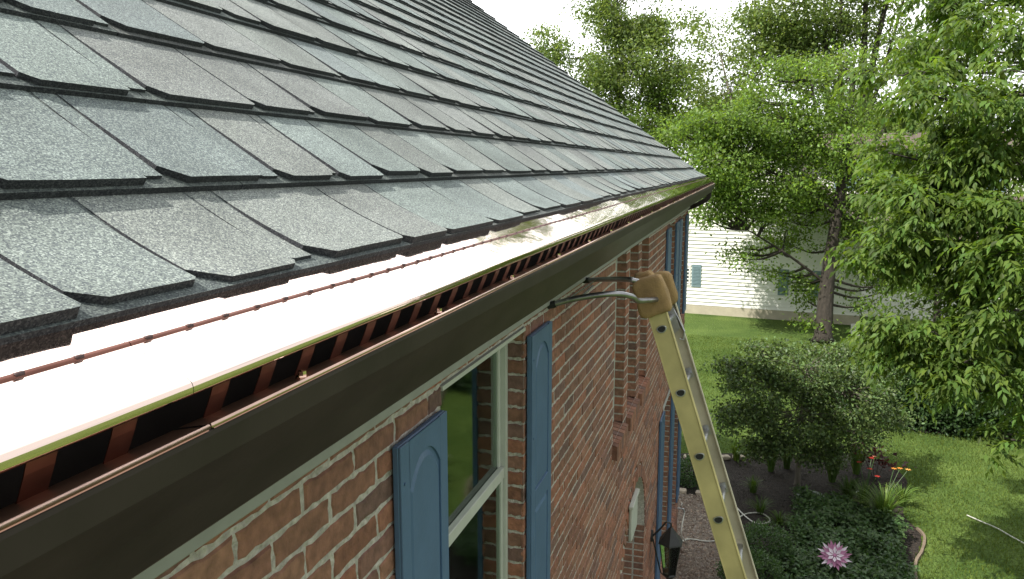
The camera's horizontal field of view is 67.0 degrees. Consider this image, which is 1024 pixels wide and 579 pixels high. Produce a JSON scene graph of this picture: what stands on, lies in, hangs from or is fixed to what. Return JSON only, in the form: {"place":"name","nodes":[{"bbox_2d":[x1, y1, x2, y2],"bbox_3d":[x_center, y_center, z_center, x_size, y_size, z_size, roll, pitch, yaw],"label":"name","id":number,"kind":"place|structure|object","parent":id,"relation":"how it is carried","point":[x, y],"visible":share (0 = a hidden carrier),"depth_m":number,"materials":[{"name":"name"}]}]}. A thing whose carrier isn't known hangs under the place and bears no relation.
{"place":"outdoors","nodes":[
{"label":"outdoors","id":0,"kind":"place"},
{"bbox_2d":[673,493,724,578],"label":"gravel path","id":1,"kind":"structure","parent":0,"point":[693,562],"depth_m":11.76,"materials":[{"name":"grey gravel"}]},
{"bbox_2d":[680,507,770,543],"bbox_3d":[3.265,3.523,11.996,0.676,0.672,2.294,9,12,43],"label":"garden hose","id":2,"kind":"object","parent":1,"relation":"on","point":[714,540],"visible":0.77,"depth_m":11.88,"materials":[{"name":"grey rubber"}]},
{"bbox_2d":[472,0,1023,166],"label":"sky","id":3,"kind":"structure","parent":0,"point":[510,13],"materials":[{"name":"white"}]},
{"bbox_2d":[681,313,1023,578],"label":"lawn","id":4,"kind":"structure","parent":0,"point":[696,325],"depth_m":14.53,"materials":[{"name":"green plant"}]},
{"bbox_2d":[0,0,714,578],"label":"brick house","id":5,"kind":"structure","parent":4,"relation":"on","point":[284,284],"depth_m":1.44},
{"bbox_2d":[440,344,507,578],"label":"window","id":6,"kind":"structure","parent":5,"relation":"in","point":[476,405],"depth_m":2.83,"materials":[{"name":"glass"}]},
{"bbox_2d":[613,259,616,420],"bbox_3d":[0.658,0.282,5.346,0.050,1.440,0.440,3,9,17],"label":"window","id":7,"kind":"structure","parent":5,"relation":"in","point":[616,259],"depth_m":5.55,"materials":[{"name":"plastic"}]},
{"bbox_2d":[547,270,757,578],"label":"extension ladder","id":8,"kind":"object","parent":5,"relation":"attached to","point":[654,296],"visible":1,"depth_m":3.54,"materials":[{"name":"metal"}]},
{"bbox_2d":[521,0,727,146],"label":"oak tree","id":9,"kind":"object","parent":4,"relation":"on","point":[642,34],"visible":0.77,"depth_m":40.69,"materials":[{"name":"green plant"}]},
{"bbox_2d":[607,59,764,169],"bbox_3d":[8.780,-6.254,40.207,8.430,11.132,6.637,3,9,17],"label":"maple tree","id":10,"kind":"object","parent":4,"relation":"on","point":[653,106],"visible":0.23,"depth_m":39.55,"materials":[{"name":"green plant"}]},
{"bbox_2d":[722,454,730,459],"bbox_3d":[4.142,3.302,15.217,0.311,0.079,0.157,0,9,-1],"label":"edging stone","id":11,"kind":"object","parent":4,"relation":"on","point":[726,457],"visible":0.55,"depth_m":15.15,"materials":[{"name":"beige stone"}]},
{"bbox_2d":[675,9,794,115],"bbox_3d":[9.839,-6.031,34.530,5.474,12.470,4.121,3,9,17],"label":"ash tree","id":12,"kind":"object","parent":4,"relation":"on","point":[726,85],"visible":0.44,"depth_m":33.92,"materials":[{"name":"green plant"}]},
{"bbox_2d":[650,38,932,342],"bbox_3d":[9.466,-3.206,25.615,10.352,9.938,6.350,-2,9,-13],"label":"pear tree","id":13,"kind":"object","parent":4,"relation":"on","point":[772,139],"visible":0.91,"depth_m":25.31,"materials":[{"name":"green plant"}]},
{"bbox_2d":[680,452,921,578],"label":"flower bed","id":14,"kind":"object","parent":4,"relation":"on","point":[785,487],"visible":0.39,"depth_m":13.95,"materials":[{"name":"brown wood"}]},
{"bbox_2d":[679,488,686,493],"bbox_3d":[2.960,3.552,13.650,0.247,0.084,0.166,3,9,17],"label":"edging stone","id":15,"kind":"object","parent":14,"relation":"on","point":[682,490],"visible":0.48,"depth_m":13.59,"materials":[{"name":"beige stone"}]},
{"bbox_2d":[680,454,698,489],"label":"dwarf shrub","id":16,"kind":"object","parent":14,"relation":"on","point":[683,464],"visible":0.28,"depth_m":13.93,"materials":[{"name":"green plant"}]},
{"bbox_2d":[722,435,741,460],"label":"ornamental grass","id":17,"kind":"object","parent":14,"relation":"on","point":[736,457],"depth_m":15.09,"materials":[{"name":"green plant"}]},
{"bbox_2d":[714,545,788,578],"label":"boxwood","id":18,"kind":"object","parent":14,"relation":"on","point":[775,569],"visible":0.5,"depth_m":10.18,"materials":[{"name":"green plant"}]},
{"bbox_2d":[741,477,761,493],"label":"fern","id":19,"kind":"object","parent":14,"relation":"on","point":[753,485],"visible":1,"depth_m":13.61,"materials":[{"name":"green plant"}]},
{"bbox_2d":[747,494,776,514],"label":"fern","id":20,"kind":"object","parent":14,"relation":"on","point":[760,508],"visible":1,"depth_m":12.82,"materials":[{"name":"green plant"}]},
{"bbox_2d":[743,518,798,574],"bbox_3d":[3.644,3.652,11.110,0.899,0.719,0.851,-4,10,-25],"label":"boxwood","id":21,"kind":"object","parent":14,"relation":"on","point":[784,541],"visible":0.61,"depth_m":10.98,"materials":[{"name":"green plant"}]},
{"bbox_2d":[763,440,780,471],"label":"iris","id":22,"kind":"object","parent":14,"relation":"on","point":[771,465],"visible":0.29,"depth_m":14.54,"materials":[{"name":"green plant"}]},
{"bbox_2d":[763,510,792,526],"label":"fern","id":23,"kind":"object","parent":14,"relation":"on","point":[779,519],"visible":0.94,"depth_m":12.41,"materials":[{"name":"green plant"}]},
{"bbox_2d":[782,440,795,468],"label":"iris","id":24,"kind":"object","parent":14,"relation":"on","point":[785,465],"visible":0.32,"depth_m":14.67,"materials":[{"name":"green plant"}]},
{"bbox_2d":[797,490,823,502],"bbox_3d":[5.098,3.570,13.207,0.470,0.206,0.470,3,9,17],"label":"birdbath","id":25,"kind":"object","parent":14,"relation":"on","point":[812,492],"visible":0.09,"depth_m":13.29,"materials":[{"name":"stone"}]},
{"bbox_2d":[698,332,926,486],"bbox_3d":[5.409,2.179,13.661,4.156,2.808,2.219,-2,9,-13],"label":"crabapple tree","id":26,"kind":"object","parent":14,"relation":"on","point":[773,373],"visible":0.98,"depth_m":13.34,"materials":[{"name":"green plant"}]},
{"bbox_2d":[815,444,854,482],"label":"iris","id":27,"kind":"object","parent":14,"relation":"on","point":[831,478],"visible":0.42,"depth_m":14.03,"materials":[{"name":"green plant"}]},
{"bbox_2d":[818,541,851,569],"bbox_3d":[4.478,3.804,10.749,0.461,0.504,0.382,3,9,17],"label":"flower ornament","id":28,"kind":"object","parent":14,"relation":"on","point":[835,551],"visible":1,"depth_m":10.73,"materials":[{"name":"pink plant"}]},
{"bbox_2d":[829,474,868,498],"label":"iris","id":29,"kind":"object","parent":14,"relation":"on","point":[845,482],"visible":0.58,"depth_m":13.28,"materials":[{"name":"green plant"}]},
{"bbox_2d":[781,484,919,578],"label":"ground cover","id":30,"kind":"object","parent":14,"relation":"on","point":[867,538],"visible":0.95,"depth_m":11.41,"materials":[{"name":"green plant"}]},
{"bbox_2d":[846,444,871,474],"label":"iris","id":31,"kind":"object","parent":14,"relation":"on","point":[855,465],"visible":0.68,"depth_m":14.38,"materials":[{"name":"green plant"}]},
{"bbox_2d":[841,456,880,508],"bbox_3d":[5.857,3.278,12.889,0.795,0.830,0.842,0,9,-2],"label":"daylily","id":32,"kind":"object","parent":14,"relation":"on","point":[864,486],"visible":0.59,"depth_m":12.91,"materials":[{"name":"green plant"}]},
{"bbox_2d":[847,439,916,481],"bbox_3d":[6.736,3.084,14.302,1.355,0.818,0.692,6,11,32],"label":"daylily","id":33,"kind":"object","parent":14,"relation":"on","point":[883,458],"visible":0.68,"depth_m":14.25,"materials":[{"name":"red plant"}]},
{"bbox_2d":[848,467,919,518],"bbox_3d":[5.968,3.344,12.346,1.061,0.870,1.077,-2,9,-11],"label":"daylily","id":34,"kind":"object","parent":14,"relation":"on","point":[883,501],"visible":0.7,"depth_m":12.43,"materials":[{"name":"green plant"}]},
{"bbox_2d":[883,482,928,506],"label":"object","id":35,"kind":"object","parent":14,"relation":"on","point":[905,493],"visible":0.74,"depth_m":13.06,"materials":[{"name":"green plant"}]},
{"bbox_2d":[710,0,986,133],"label":"cottonwood tree","id":36,"kind":"object","parent":4,"relation":"on","point":[782,31],"visible":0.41,"depth_m":35.45,"materials":[{"name":"green plant"}]},
{"bbox_2d":[685,132,1023,324],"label":"white house","id":37,"kind":"structure","parent":4,"relation":"on","point":[713,288],"depth_m":29.34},
{"bbox_2d":[687,265,690,285],"bbox_3d":[6.635,-0.575,30.283,0.720,0.807,0.050,4,10,23],"label":"window","id":38,"kind":"structure","parent":37,"relation":"in","point":[689,266],"depth_m":30.15,"materials":[{"name":"white paint"}]},
{"bbox_2d":[789,270,810,295],"bbox_3d":[10.649,-0.232,28.599,0.720,0.919,0.050,4,10,23],"label":"window","id":39,"kind":"structure","parent":37,"relation":"in","point":[790,270],"depth_m":28.64,"materials":[{"name":"grey glass"}]},
{"bbox_2d":[826,361,920,423],"bbox_3d":[8.550,2.267,17.876,2.429,1.450,1.985,3,9,17],"label":"shrub","id":40,"kind":"object","parent":4,"relation":"on","point":[840,397],"visible":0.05,"depth_m":17.81,"materials":[{"name":"green plant"}]},
{"bbox_2d":[914,527,925,578],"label":"bed edging","id":41,"kind":"object","parent":4,"relation":"on","point":[921,552],"visible":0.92,"depth_m":11.54,"materials":[{"name":"beige stone"}]},
{"bbox_2d":[820,0,1023,478],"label":"boxelder tree","id":42,"kind":"object","parent":4,"relation":"on","point":[943,193],"visible":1,"depth_m":9.33,"materials":[{"name":"green plant"}]},
{"bbox_2d":[912,425,1008,437],"bbox_3d":[11.803,2.991,17.378,6.325,0.001,2.919,3,9,17],"label":"shrub bed","id":43,"kind":"object","parent":4,"relation":"on","point":[933,430],"visible":0.15,"depth_m":16.80,"materials":[{"name":"brown soil"}]},
{"bbox_2d":[875,364,971,435],"bbox_3d":[9.096,2.337,17.391,2.582,1.464,2.233,3,9,17],"label":"shrub","id":44,"kind":"object","parent":43,"relation":"on","point":[908,383],"visible":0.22,"depth_m":16.87,"materials":[{"name":"green plant"}]},
{"bbox_2d":[835,13,1023,420],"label":"elm tree","id":45,"kind":"object","parent":43,"relation":"on","point":[936,312],"visible":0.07,"depth_m":17.74,"materials":[{"name":"green plant"}]},
{"bbox_2d":[901,374,1010,440],"bbox_3d":[9.813,2.336,16.987,2.670,1.592,2.259,3,9,17],"label":"shrub","id":46,"kind":"object","parent":43,"relation":"on","point":[957,420],"visible":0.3,"depth_m":16.43,"materials":[{"name":"green plant"}]},
{"bbox_2d":[942,386,1018,437],"bbox_3d":[10.740,2.282,17.098,2.706,1.657,2.403,3,9,17],"label":"shrub","id":47,"kind":"object","parent":43,"relation":"on","point":[992,416],"depth_m":16.39,"materials":[{"name":"green plant"}]},
{"bbox_2d":[969,388,1023,441],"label":"shrub","id":48,"kind":"object","parent":43,"relation":"on","point":[1002,413],"visible":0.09,"depth_m":16.14,"materials":[{"name":"green plant"}]},
{"bbox_2d":[967,515,1023,543],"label":"lawn cord","id":49,"kind":"object","parent":4,"relation":"on","point":[995,527],"visible":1,"depth_m":12.28,"materials":[{"name":"white plastic"}]},
{"bbox_2d":[855,349,868,367],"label":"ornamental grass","id":50,"kind":"object","parent":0,"point":[860,350],"depth_m":20.85,"materials":[{"name":"green plant"}]}
]}

